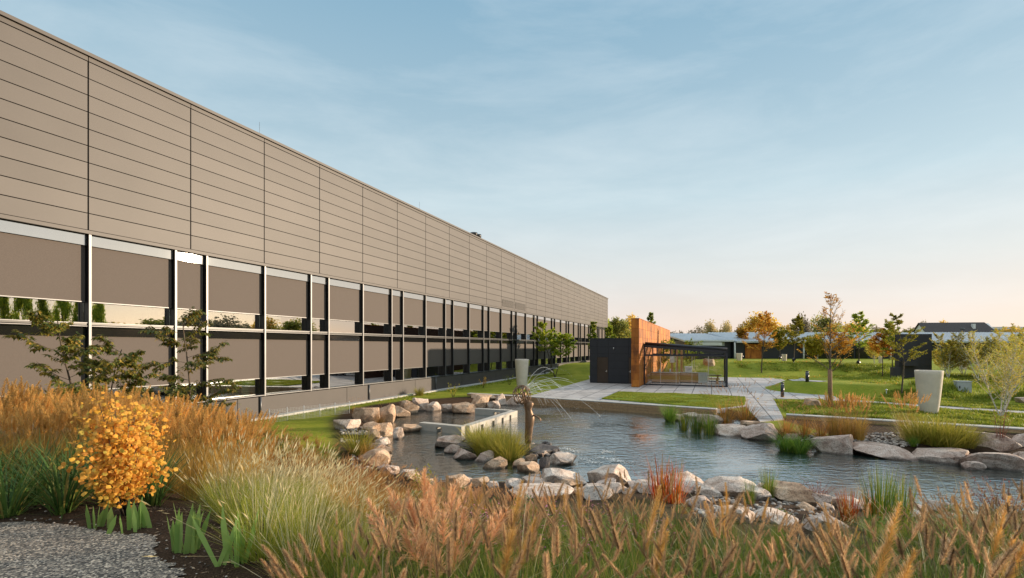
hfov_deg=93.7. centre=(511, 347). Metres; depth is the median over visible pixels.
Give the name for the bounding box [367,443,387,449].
boulder
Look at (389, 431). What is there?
boulder
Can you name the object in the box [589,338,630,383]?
service block
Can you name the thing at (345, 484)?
moor grass
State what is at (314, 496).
moor grass
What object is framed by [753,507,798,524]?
boulder
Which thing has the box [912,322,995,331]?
roof
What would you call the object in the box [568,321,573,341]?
window
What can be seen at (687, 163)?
sky
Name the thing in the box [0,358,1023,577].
ground
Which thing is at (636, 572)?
fountain grass
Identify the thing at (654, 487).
blood grass
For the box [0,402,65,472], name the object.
feather reed grass
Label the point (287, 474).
moor grass
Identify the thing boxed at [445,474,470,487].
boulder
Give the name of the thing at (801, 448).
sedge clump
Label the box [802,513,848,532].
boulder
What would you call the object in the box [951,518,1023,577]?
fountain grass
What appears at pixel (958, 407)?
footpath
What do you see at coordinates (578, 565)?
dry grass
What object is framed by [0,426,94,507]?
daylily
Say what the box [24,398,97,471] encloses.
feather reed grass
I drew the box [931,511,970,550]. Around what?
fountain grass
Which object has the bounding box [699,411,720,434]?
rush clump
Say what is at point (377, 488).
fountain grass
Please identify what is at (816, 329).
background tree
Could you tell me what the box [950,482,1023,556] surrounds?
fountain grass
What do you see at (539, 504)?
fountain grass
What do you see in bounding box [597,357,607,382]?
door
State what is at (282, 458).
fountain grass
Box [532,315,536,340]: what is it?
window
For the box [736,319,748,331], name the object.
background tree
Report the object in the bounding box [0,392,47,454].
feather reed grass
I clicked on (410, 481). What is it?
fountain grass
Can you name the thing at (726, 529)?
fountain grass
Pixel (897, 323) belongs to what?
young tree
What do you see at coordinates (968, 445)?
sedge clump
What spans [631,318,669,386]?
rusty steel wall
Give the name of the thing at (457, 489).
pink plume grass
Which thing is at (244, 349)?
window
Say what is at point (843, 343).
young tree
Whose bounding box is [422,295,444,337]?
window
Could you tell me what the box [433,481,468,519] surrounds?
fountain grass
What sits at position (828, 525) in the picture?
feather reed grass
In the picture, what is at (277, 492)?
moor grass
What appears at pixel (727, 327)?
background tree
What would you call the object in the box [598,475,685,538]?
fountain grass
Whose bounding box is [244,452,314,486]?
moor grass
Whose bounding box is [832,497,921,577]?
fountain grass
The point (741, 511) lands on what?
boulder
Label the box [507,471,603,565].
fountain grass
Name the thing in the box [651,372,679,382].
bar counter
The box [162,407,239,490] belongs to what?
feather reed grass
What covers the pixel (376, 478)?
fountain grass
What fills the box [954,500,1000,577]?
feather reed grass
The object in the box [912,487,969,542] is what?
fountain grass
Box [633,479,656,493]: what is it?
shore stone
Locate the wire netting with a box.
[269,401,349,421]
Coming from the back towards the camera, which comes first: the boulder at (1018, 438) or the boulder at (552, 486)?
the boulder at (1018, 438)
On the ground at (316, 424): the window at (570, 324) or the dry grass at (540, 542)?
the dry grass at (540, 542)
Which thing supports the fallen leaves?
on the ground at (316, 424)
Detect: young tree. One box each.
[531,322,576,376]
[587,321,596,348]
[604,325,616,337]
[646,312,655,323]
[661,340,678,364]
[665,339,702,364]
[735,327,748,338]
[742,310,778,372]
[769,326,789,349]
[783,315,807,357]
[796,292,867,406]
[803,332,833,361]
[824,329,858,363]
[842,311,875,360]
[867,328,894,375]
[873,313,927,392]
[879,321,901,366]
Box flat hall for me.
[992,327,1022,330]
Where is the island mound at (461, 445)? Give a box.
[458,442,525,451]
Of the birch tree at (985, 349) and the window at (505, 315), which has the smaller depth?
the birch tree at (985, 349)
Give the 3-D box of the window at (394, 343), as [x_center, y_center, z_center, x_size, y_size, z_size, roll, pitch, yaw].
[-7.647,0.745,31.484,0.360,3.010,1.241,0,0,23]
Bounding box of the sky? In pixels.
[0,0,1023,332]
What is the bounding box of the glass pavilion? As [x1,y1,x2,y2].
[644,342,727,386]
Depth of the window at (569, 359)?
70.67 m
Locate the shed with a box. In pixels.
[688,342,721,358]
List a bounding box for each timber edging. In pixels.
[467,393,716,414]
[786,413,1023,432]
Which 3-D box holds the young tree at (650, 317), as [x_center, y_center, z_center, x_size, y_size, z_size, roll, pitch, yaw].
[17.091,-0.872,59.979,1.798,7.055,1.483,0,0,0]
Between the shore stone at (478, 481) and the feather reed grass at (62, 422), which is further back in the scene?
the shore stone at (478, 481)
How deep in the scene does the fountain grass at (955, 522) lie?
2.23 m
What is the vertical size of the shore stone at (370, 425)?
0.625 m
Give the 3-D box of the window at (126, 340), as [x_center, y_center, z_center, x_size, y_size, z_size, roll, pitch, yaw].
[-13.590,0.745,17.182,0.360,3.010,2.761,0,0,23]
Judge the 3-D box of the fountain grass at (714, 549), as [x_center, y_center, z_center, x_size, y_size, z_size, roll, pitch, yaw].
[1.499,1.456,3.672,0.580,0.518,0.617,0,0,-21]
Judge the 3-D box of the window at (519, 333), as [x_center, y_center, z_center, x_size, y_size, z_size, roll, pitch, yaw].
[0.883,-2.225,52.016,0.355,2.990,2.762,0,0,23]
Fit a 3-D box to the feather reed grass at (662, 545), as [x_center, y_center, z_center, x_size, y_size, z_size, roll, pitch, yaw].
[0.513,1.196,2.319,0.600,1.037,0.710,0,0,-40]
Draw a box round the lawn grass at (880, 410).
[274,361,1023,426]
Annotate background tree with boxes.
[609,316,630,337]
[626,312,637,336]
[687,325,704,332]
[702,319,719,333]
[719,320,731,331]
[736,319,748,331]
[742,311,783,331]
[780,324,792,331]
[792,311,812,331]
[809,311,844,331]
[839,320,869,331]
[999,326,1021,331]
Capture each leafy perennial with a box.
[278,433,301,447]
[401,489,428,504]
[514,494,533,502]
[847,516,868,527]
[855,514,903,535]
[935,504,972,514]
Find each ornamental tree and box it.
[3,310,158,435]
[132,306,241,440]
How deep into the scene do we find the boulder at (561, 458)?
14.51 m
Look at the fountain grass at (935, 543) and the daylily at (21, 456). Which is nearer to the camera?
the fountain grass at (935, 543)
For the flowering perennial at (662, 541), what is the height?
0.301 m
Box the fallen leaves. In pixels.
[678,359,1017,423]
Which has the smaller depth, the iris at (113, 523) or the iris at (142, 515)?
the iris at (113, 523)
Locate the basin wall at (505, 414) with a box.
[419,408,517,433]
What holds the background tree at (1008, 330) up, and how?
on the ground at (316, 424)
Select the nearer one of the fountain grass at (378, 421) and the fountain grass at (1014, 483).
the fountain grass at (1014, 483)
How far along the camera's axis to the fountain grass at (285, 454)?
11.52 m
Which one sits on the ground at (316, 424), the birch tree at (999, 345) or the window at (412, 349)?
the birch tree at (999, 345)
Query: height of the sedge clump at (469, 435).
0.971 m
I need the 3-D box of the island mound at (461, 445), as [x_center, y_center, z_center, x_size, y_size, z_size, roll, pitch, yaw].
[-0.637,3.509,16.735,3.400,0.377,1.150,0,0,7]
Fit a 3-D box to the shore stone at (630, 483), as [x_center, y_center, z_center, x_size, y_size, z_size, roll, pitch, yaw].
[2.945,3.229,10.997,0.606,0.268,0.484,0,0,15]
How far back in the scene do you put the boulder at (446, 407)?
26.08 m
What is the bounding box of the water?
[387,405,1023,515]
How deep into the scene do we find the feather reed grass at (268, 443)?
7.97 m
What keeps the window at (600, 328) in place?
in the office building at (132, 204)
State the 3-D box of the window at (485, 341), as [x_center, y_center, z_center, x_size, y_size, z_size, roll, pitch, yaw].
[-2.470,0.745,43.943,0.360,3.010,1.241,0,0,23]
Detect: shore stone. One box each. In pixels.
[361,422,380,431]
[382,448,391,453]
[382,466,395,474]
[401,469,416,476]
[406,471,420,480]
[471,476,488,486]
[487,481,498,487]
[505,478,520,487]
[554,479,578,486]
[596,478,615,483]
[604,482,625,493]
[621,488,631,493]
[627,480,637,491]
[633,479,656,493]
[675,484,693,492]
[695,484,721,497]
[745,487,771,499]
[796,502,814,510]
[812,492,832,503]
[816,502,834,511]
[832,495,858,506]
[924,499,947,511]
[945,502,963,510]
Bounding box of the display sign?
[698,372,707,384]
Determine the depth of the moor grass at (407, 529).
4.09 m
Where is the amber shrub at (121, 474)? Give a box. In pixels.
[58,379,182,515]
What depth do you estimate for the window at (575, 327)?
73.25 m
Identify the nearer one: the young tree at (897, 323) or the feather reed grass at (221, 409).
the feather reed grass at (221, 409)
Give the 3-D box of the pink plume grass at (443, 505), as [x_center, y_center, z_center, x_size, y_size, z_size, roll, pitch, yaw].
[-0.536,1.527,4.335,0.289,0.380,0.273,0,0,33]
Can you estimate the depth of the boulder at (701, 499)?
7.98 m
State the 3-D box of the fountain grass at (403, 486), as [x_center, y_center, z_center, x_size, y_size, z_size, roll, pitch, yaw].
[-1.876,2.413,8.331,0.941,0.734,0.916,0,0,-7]
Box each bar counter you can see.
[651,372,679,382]
[679,372,697,382]
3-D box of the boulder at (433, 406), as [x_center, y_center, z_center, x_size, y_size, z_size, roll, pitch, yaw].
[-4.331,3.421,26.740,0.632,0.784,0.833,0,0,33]
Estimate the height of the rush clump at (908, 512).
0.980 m
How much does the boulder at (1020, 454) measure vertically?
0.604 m
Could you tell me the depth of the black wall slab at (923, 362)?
43.51 m
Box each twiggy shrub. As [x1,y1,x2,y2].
[411,463,435,489]
[448,383,459,396]
[800,476,835,497]
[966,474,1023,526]
[988,395,1013,439]
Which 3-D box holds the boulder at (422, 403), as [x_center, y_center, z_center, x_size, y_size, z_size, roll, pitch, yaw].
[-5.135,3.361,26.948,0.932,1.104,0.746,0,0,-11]
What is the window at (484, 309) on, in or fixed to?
in the office building at (132, 204)
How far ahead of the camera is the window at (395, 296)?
31.51 m
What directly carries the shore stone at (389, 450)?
in the water
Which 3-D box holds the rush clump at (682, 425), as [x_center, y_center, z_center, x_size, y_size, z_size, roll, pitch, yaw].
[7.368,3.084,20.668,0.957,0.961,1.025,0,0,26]
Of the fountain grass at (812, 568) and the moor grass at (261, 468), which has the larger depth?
the moor grass at (261, 468)
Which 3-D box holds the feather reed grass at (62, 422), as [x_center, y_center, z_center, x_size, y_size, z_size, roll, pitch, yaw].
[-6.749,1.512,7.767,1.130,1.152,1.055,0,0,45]
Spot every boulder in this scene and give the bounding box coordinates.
[333,419,360,428]
[352,407,379,422]
[358,448,390,465]
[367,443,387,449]
[368,429,379,440]
[375,437,390,445]
[378,422,392,436]
[379,404,395,423]
[381,466,399,473]
[393,427,403,439]
[395,406,410,416]
[399,400,418,413]
[401,424,421,432]
[412,398,427,410]
[426,402,440,411]
[434,435,465,447]
[441,404,451,411]
[444,444,460,453]
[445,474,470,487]
[452,402,475,413]
[453,448,476,459]
[471,393,495,400]
[471,395,489,407]
[474,450,493,461]
[483,456,507,469]
[487,401,499,408]
[495,394,506,405]
[506,397,523,405]
[507,483,573,499]
[512,458,524,466]
[517,461,538,472]
[522,476,546,482]
[525,454,537,461]
[539,457,549,468]
[541,468,587,485]
[549,451,576,464]
[580,483,614,499]
[587,464,630,483]
[647,471,703,491]
[681,412,697,417]
[686,495,712,508]
[697,414,723,426]
[703,359,714,366]
[703,476,763,497]
[714,424,744,436]
[715,505,754,523]
[740,420,759,425]
[740,423,777,440]
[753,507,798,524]
[768,480,820,504]
[784,433,802,442]
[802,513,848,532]
[803,398,820,405]
[810,434,853,455]
[849,499,869,509]
[853,441,918,460]
[912,447,968,464]
[934,512,966,521]
[959,452,1023,471]
[961,461,986,470]
[965,431,1021,451]
[1012,433,1023,446]
[1013,451,1023,457]
[1014,397,1023,402]
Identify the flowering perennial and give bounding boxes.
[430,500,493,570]
[456,520,533,576]
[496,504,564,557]
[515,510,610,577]
[521,491,566,528]
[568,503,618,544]
[578,520,638,577]
[630,519,680,559]
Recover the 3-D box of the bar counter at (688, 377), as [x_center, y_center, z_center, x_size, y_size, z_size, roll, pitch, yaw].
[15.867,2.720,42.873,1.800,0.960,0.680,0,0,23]
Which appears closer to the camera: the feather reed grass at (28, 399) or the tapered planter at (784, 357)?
the feather reed grass at (28, 399)
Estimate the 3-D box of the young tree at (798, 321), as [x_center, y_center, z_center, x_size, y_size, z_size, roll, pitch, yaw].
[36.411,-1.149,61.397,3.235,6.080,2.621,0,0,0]
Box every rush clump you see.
[675,409,692,430]
[684,408,710,433]
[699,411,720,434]
[740,476,758,504]
[755,465,779,497]
[852,458,915,528]
[877,470,924,526]
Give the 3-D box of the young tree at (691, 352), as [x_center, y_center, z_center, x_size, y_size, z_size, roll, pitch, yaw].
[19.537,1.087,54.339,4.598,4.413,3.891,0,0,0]
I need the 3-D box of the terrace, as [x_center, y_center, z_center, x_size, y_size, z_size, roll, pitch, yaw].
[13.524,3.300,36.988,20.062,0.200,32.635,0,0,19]
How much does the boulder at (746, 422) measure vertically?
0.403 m
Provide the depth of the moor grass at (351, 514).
4.29 m
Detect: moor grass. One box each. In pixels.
[140,430,374,572]
[157,426,288,512]
[165,433,299,511]
[166,440,303,525]
[188,445,308,512]
[192,442,322,507]
[202,437,319,502]
[206,439,339,514]
[215,440,307,491]
[216,439,400,577]
[221,443,361,540]
[223,435,343,504]
[227,453,325,525]
[229,443,313,488]
[241,441,351,510]
[243,443,376,513]
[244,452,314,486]
[245,447,330,486]
[248,463,325,493]
[259,447,336,493]
[264,462,440,577]
[283,445,364,490]
[286,465,345,515]
[297,458,350,505]
[302,470,406,543]
[305,457,359,487]
[306,460,379,489]
[316,485,405,558]
[319,472,372,518]
[320,462,384,509]
[326,480,366,512]
[340,466,390,510]
[343,495,382,526]
[379,486,417,530]
[392,500,432,541]
[438,496,484,541]
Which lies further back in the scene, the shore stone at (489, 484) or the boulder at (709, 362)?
the boulder at (709, 362)
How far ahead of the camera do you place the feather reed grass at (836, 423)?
16.94 m
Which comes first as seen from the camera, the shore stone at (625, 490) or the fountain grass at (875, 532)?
the fountain grass at (875, 532)
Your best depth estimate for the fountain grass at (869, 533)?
4.51 m
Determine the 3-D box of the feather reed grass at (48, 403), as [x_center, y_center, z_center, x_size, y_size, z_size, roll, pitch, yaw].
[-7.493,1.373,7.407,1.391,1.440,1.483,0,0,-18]
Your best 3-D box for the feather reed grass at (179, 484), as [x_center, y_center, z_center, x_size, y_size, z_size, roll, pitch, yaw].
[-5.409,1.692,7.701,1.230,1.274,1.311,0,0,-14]
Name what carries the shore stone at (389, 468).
on the ground at (316, 424)
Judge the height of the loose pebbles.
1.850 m
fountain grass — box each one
[239,434,289,465]
[254,441,294,472]
[259,432,317,480]
[260,491,446,577]
[260,513,387,577]
[263,425,305,458]
[265,437,300,471]
[266,417,287,437]
[270,434,310,470]
[270,446,321,479]
[286,432,311,469]
[288,435,333,472]
[288,511,409,577]
[290,430,310,455]
[296,439,352,481]
[296,448,384,499]
[298,434,330,465]
[301,440,340,473]
[304,434,325,460]
[309,457,368,511]
[311,455,387,509]
[319,468,386,510]
[322,469,381,503]
[324,455,410,517]
[328,506,457,577]
[332,476,592,577]
[333,460,382,493]
[336,482,498,577]
[345,426,395,454]
[347,459,390,497]
[350,471,398,507]
[352,464,414,519]
[354,458,415,501]
[354,477,409,515]
[364,456,393,493]
[371,403,398,422]
[382,465,428,500]
[383,470,423,497]
[384,475,420,506]
[392,488,469,577]
[394,480,502,577]
[408,483,648,577]
[414,479,475,510]
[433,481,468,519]
[447,480,560,577]
[452,491,495,565]
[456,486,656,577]
[463,474,575,577]
[473,474,549,573]
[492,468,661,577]
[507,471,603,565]
[533,483,672,577]
[542,472,645,576]
[551,468,768,577]
[560,487,619,554]
[592,470,679,570]
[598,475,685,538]
[602,502,857,577]
[603,495,695,577]
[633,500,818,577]
[656,490,706,549]
[675,499,748,571]
[676,506,770,577]
[685,490,907,577]
[698,496,804,577]
[699,381,765,423]
[704,503,743,552]
[707,377,792,420]
[714,509,738,538]
[730,498,807,577]
[733,517,886,577]
[741,511,849,577]
[749,504,819,563]
[757,400,813,436]
[761,502,931,577]
[766,511,799,547]
[768,402,820,437]
[775,517,838,577]
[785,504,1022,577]
[789,500,947,577]
[793,403,861,436]
[799,517,865,577]
[804,500,854,562]
[806,402,859,435]
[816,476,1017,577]
[827,405,884,439]
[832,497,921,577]
[850,501,904,539]
[857,511,997,577]
[859,481,1003,577]
[876,496,937,544]
[879,509,918,554]
[890,513,957,577]
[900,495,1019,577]
[900,504,1023,577]
[902,497,952,546]
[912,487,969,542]
[920,487,976,538]
[921,521,946,553]
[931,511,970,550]
[936,482,1020,561]
[941,499,1023,577]
[944,480,1020,519]
[946,502,994,548]
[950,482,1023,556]
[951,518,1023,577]
[964,486,1021,537]
[966,509,1023,576]
[967,503,1020,532]
[969,482,1023,553]
[990,478,1023,572]
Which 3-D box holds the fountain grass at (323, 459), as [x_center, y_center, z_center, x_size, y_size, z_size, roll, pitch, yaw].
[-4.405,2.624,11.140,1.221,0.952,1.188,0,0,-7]
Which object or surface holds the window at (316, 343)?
in the office building at (132, 204)
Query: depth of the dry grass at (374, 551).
3.17 m
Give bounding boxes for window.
[0,219,87,324]
[0,322,85,420]
[83,324,171,388]
[84,234,173,327]
[170,250,204,328]
[170,327,204,405]
[201,256,263,330]
[201,328,264,400]
[259,331,310,395]
[260,266,309,332]
[306,275,327,333]
[306,332,328,390]
[324,278,361,334]
[324,333,362,388]
[359,284,390,335]
[359,334,391,384]
[388,289,401,335]
[388,335,402,381]
[399,291,424,336]
[399,336,424,380]
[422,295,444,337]
[422,337,445,377]
[442,299,452,337]
[442,337,452,375]
[450,300,468,338]
[450,338,467,374]
[466,303,482,338]
[466,338,483,373]
[481,306,488,338]
[481,339,488,371]
[486,307,500,339]
[486,339,500,370]
[498,339,511,369]
[499,309,511,339]
[510,311,516,339]
[510,340,516,368]
[514,312,525,340]
[514,340,524,367]
[524,314,533,340]
[525,341,532,366]
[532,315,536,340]
[532,341,536,365]
[535,341,543,365]
[536,316,544,340]
[543,341,550,364]
[544,317,550,339]
[551,318,553,336]
[553,319,559,338]
[553,344,559,363]
[559,343,565,363]
[560,320,565,341]
[567,343,572,362]
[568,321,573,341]
[572,323,577,341]
[572,342,578,361]
[577,323,579,342]
[577,342,579,360]
[579,324,584,342]
[579,342,583,360]
[583,325,588,342]
[583,343,587,360]
[598,327,601,337]
[602,327,604,337]
[805,349,813,358]
[818,349,834,358]
[836,349,853,358]
[856,349,867,358]
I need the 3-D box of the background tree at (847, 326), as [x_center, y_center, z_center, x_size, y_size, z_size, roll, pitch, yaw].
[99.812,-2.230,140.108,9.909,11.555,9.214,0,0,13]
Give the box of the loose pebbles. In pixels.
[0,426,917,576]
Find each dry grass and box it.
[238,511,564,577]
[293,498,466,577]
[320,485,481,574]
[434,540,641,577]
[440,484,684,577]
[538,493,780,574]
[647,504,751,558]
[655,486,809,575]
[729,520,848,574]
[758,518,878,577]
[824,498,1002,577]
[899,476,1023,551]
[919,471,1022,562]
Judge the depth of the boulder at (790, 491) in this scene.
10.55 m
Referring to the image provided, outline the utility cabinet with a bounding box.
[953,381,972,392]
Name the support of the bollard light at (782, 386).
on the terrace
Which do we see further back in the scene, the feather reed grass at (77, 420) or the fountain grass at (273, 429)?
the fountain grass at (273, 429)
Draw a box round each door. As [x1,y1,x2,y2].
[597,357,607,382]
[629,357,630,382]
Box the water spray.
[526,367,632,454]
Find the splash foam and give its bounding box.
[559,447,633,464]
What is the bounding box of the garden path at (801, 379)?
[777,378,821,381]
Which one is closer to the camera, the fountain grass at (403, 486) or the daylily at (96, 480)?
the daylily at (96, 480)
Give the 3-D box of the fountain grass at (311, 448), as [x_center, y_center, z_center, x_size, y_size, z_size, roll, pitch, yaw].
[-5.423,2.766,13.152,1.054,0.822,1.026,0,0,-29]
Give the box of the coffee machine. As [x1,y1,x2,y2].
[685,366,691,371]
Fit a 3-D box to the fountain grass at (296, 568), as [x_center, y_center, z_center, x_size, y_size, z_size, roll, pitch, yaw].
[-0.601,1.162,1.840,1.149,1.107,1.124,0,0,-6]
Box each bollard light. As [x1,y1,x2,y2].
[781,382,783,396]
[805,371,808,381]
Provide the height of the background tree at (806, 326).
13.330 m
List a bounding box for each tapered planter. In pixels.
[515,359,528,388]
[736,353,741,360]
[782,354,786,360]
[914,370,943,413]
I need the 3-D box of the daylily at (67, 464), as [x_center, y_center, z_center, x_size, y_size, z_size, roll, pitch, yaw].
[-5.410,1.494,5.963,1.582,1.110,1.507,0,0,-12]
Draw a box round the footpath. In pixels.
[843,400,1023,412]
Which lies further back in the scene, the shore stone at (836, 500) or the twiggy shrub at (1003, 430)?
the twiggy shrub at (1003, 430)
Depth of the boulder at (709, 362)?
57.04 m
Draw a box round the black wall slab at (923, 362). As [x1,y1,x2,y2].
[890,334,931,377]
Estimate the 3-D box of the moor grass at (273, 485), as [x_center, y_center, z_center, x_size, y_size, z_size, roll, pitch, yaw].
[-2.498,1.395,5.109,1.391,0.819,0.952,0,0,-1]
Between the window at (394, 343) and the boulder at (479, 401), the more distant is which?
the window at (394, 343)
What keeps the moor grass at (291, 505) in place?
on the ground at (316, 424)
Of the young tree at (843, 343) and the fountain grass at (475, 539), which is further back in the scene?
the young tree at (843, 343)
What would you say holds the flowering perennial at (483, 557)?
on the ground at (316, 424)
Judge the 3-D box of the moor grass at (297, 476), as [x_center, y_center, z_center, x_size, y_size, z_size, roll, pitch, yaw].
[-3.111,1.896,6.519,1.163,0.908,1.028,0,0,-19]
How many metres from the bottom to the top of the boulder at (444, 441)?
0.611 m
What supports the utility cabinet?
on the ground at (316, 424)
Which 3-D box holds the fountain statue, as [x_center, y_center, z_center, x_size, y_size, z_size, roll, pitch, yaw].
[0.501,2.311,15.839,0.956,2.131,0.619,0,0,0]
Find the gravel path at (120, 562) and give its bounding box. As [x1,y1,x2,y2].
[0,521,185,577]
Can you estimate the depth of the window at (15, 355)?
14.63 m
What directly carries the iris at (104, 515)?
on the ground at (316, 424)
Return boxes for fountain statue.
[513,385,540,449]
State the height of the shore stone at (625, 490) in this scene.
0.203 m
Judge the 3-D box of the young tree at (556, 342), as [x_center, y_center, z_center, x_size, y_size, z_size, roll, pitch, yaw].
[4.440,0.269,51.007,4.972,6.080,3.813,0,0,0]
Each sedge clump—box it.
[337,428,379,455]
[414,387,426,395]
[454,421,499,444]
[459,420,524,454]
[460,431,493,454]
[480,427,545,461]
[482,421,523,447]
[657,402,686,422]
[765,431,813,451]
[772,430,828,453]
[884,410,962,443]
[895,412,965,446]
[903,435,922,446]
[917,413,1000,448]
[946,419,995,448]
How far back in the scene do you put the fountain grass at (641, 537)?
3.40 m
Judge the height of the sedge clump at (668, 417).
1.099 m
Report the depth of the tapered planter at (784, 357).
63.51 m
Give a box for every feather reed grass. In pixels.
[0,375,92,451]
[0,378,41,453]
[0,387,65,459]
[0,390,75,462]
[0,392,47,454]
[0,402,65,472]
[0,404,88,462]
[1,402,88,477]
[3,384,95,450]
[16,386,93,445]
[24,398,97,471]
[32,389,110,447]
[32,398,92,439]
[32,405,91,450]
[36,381,163,459]
[45,395,146,457]
[54,409,124,453]
[76,390,139,435]
[79,390,178,437]
[80,401,171,449]
[106,392,218,494]
[111,399,184,433]
[127,400,211,482]
[133,390,201,465]
[133,393,180,445]
[144,408,240,499]
[148,415,217,493]
[153,410,201,475]
[159,400,222,468]
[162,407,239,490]
[164,400,242,483]
[184,408,279,490]
[189,407,241,474]
[193,420,268,481]
[216,410,287,480]
[217,412,272,469]
[229,434,279,484]
[439,479,538,577]
[451,485,482,533]
[459,478,496,577]
[548,488,567,554]
[558,473,602,573]
[590,485,670,577]
[645,490,665,550]
[704,482,752,577]
[735,493,768,557]
[805,501,861,577]
[814,390,849,435]
[829,392,866,434]
[843,393,876,439]
[846,525,859,563]
[868,501,921,577]
[881,387,930,437]
[910,498,929,548]
[922,495,1023,577]
[950,486,973,552]
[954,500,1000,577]
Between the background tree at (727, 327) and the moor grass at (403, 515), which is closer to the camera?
the moor grass at (403, 515)
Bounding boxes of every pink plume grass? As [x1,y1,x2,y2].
[364,482,509,577]
[384,468,473,577]
[436,498,461,527]
[439,481,473,515]
[464,486,489,514]
[474,484,492,513]
[486,498,560,576]
[504,491,519,509]
[626,499,642,524]
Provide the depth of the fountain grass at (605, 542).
3.12 m
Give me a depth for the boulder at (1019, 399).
26.77 m
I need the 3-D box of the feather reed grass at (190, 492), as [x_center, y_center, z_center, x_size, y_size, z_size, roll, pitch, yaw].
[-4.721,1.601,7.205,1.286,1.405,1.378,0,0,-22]
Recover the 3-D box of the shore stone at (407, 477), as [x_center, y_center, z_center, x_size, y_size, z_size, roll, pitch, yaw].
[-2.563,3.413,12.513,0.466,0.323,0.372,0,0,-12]
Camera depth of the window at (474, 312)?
42.03 m
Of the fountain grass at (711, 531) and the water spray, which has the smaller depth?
the fountain grass at (711, 531)
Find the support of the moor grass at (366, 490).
on the ground at (316, 424)
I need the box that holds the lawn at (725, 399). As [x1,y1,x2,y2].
[606,392,744,408]
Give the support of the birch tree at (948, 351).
on the ground at (316, 424)
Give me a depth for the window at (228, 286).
20.84 m
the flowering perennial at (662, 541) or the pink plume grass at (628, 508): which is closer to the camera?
the flowering perennial at (662, 541)
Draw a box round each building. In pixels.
[0,10,607,440]
[670,332,1023,358]
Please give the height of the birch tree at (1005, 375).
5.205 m
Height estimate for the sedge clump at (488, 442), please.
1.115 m
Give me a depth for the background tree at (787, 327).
140.15 m
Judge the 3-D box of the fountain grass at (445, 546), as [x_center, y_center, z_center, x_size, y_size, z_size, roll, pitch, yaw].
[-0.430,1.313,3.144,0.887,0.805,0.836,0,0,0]
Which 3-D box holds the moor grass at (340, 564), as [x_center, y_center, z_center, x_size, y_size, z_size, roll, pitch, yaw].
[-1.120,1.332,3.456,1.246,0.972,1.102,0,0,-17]
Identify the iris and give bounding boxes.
[85,503,113,529]
[106,510,136,533]
[126,498,151,529]
[167,503,210,553]
[191,504,258,567]
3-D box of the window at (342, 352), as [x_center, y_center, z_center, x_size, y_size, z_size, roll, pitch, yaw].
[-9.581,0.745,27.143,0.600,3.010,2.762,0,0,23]
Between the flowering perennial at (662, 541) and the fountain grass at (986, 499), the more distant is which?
the fountain grass at (986, 499)
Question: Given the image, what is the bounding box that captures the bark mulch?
[28,497,439,577]
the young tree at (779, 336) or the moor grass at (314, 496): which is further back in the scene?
the young tree at (779, 336)
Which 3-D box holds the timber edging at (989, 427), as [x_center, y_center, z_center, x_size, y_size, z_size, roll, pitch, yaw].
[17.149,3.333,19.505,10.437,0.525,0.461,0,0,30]
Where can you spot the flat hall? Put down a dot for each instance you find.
(1003, 327)
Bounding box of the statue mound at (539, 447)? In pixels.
[520,443,559,455]
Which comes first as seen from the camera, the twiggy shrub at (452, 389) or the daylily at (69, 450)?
the daylily at (69, 450)
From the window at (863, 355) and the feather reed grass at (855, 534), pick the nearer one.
the feather reed grass at (855, 534)
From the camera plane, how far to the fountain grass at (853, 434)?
16.66 m
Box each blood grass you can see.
[634,455,683,501]
[650,457,702,503]
[833,484,865,522]
[854,488,883,519]
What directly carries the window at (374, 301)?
in the office building at (132, 204)
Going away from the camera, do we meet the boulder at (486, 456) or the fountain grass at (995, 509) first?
the fountain grass at (995, 509)
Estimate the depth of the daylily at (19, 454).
6.72 m
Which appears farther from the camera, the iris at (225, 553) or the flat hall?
the flat hall
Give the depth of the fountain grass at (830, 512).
3.83 m
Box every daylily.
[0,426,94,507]
[0,427,86,493]
[0,431,93,505]
[0,435,71,498]
[0,436,34,486]
[0,439,69,484]
[0,439,79,518]
[0,439,159,518]
[3,436,65,484]
[4,429,154,497]
[20,425,95,486]
[40,432,191,516]
[45,444,168,500]
[99,435,212,506]
[143,442,206,501]
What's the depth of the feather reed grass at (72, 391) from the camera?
10.31 m
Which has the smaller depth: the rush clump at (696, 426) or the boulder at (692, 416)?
the rush clump at (696, 426)
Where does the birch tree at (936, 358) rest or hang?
on the ground at (316, 424)
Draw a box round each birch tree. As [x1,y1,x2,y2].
[865,338,884,363]
[929,332,965,376]
[932,339,954,371]
[949,335,975,372]
[951,332,998,381]
[961,325,1023,415]
[973,326,1012,374]
[985,334,1023,394]
[997,323,1023,371]
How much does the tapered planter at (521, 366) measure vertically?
2.315 m
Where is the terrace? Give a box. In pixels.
[531,376,838,421]
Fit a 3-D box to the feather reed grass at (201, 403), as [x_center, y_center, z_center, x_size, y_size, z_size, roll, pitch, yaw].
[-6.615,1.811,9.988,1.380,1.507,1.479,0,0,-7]

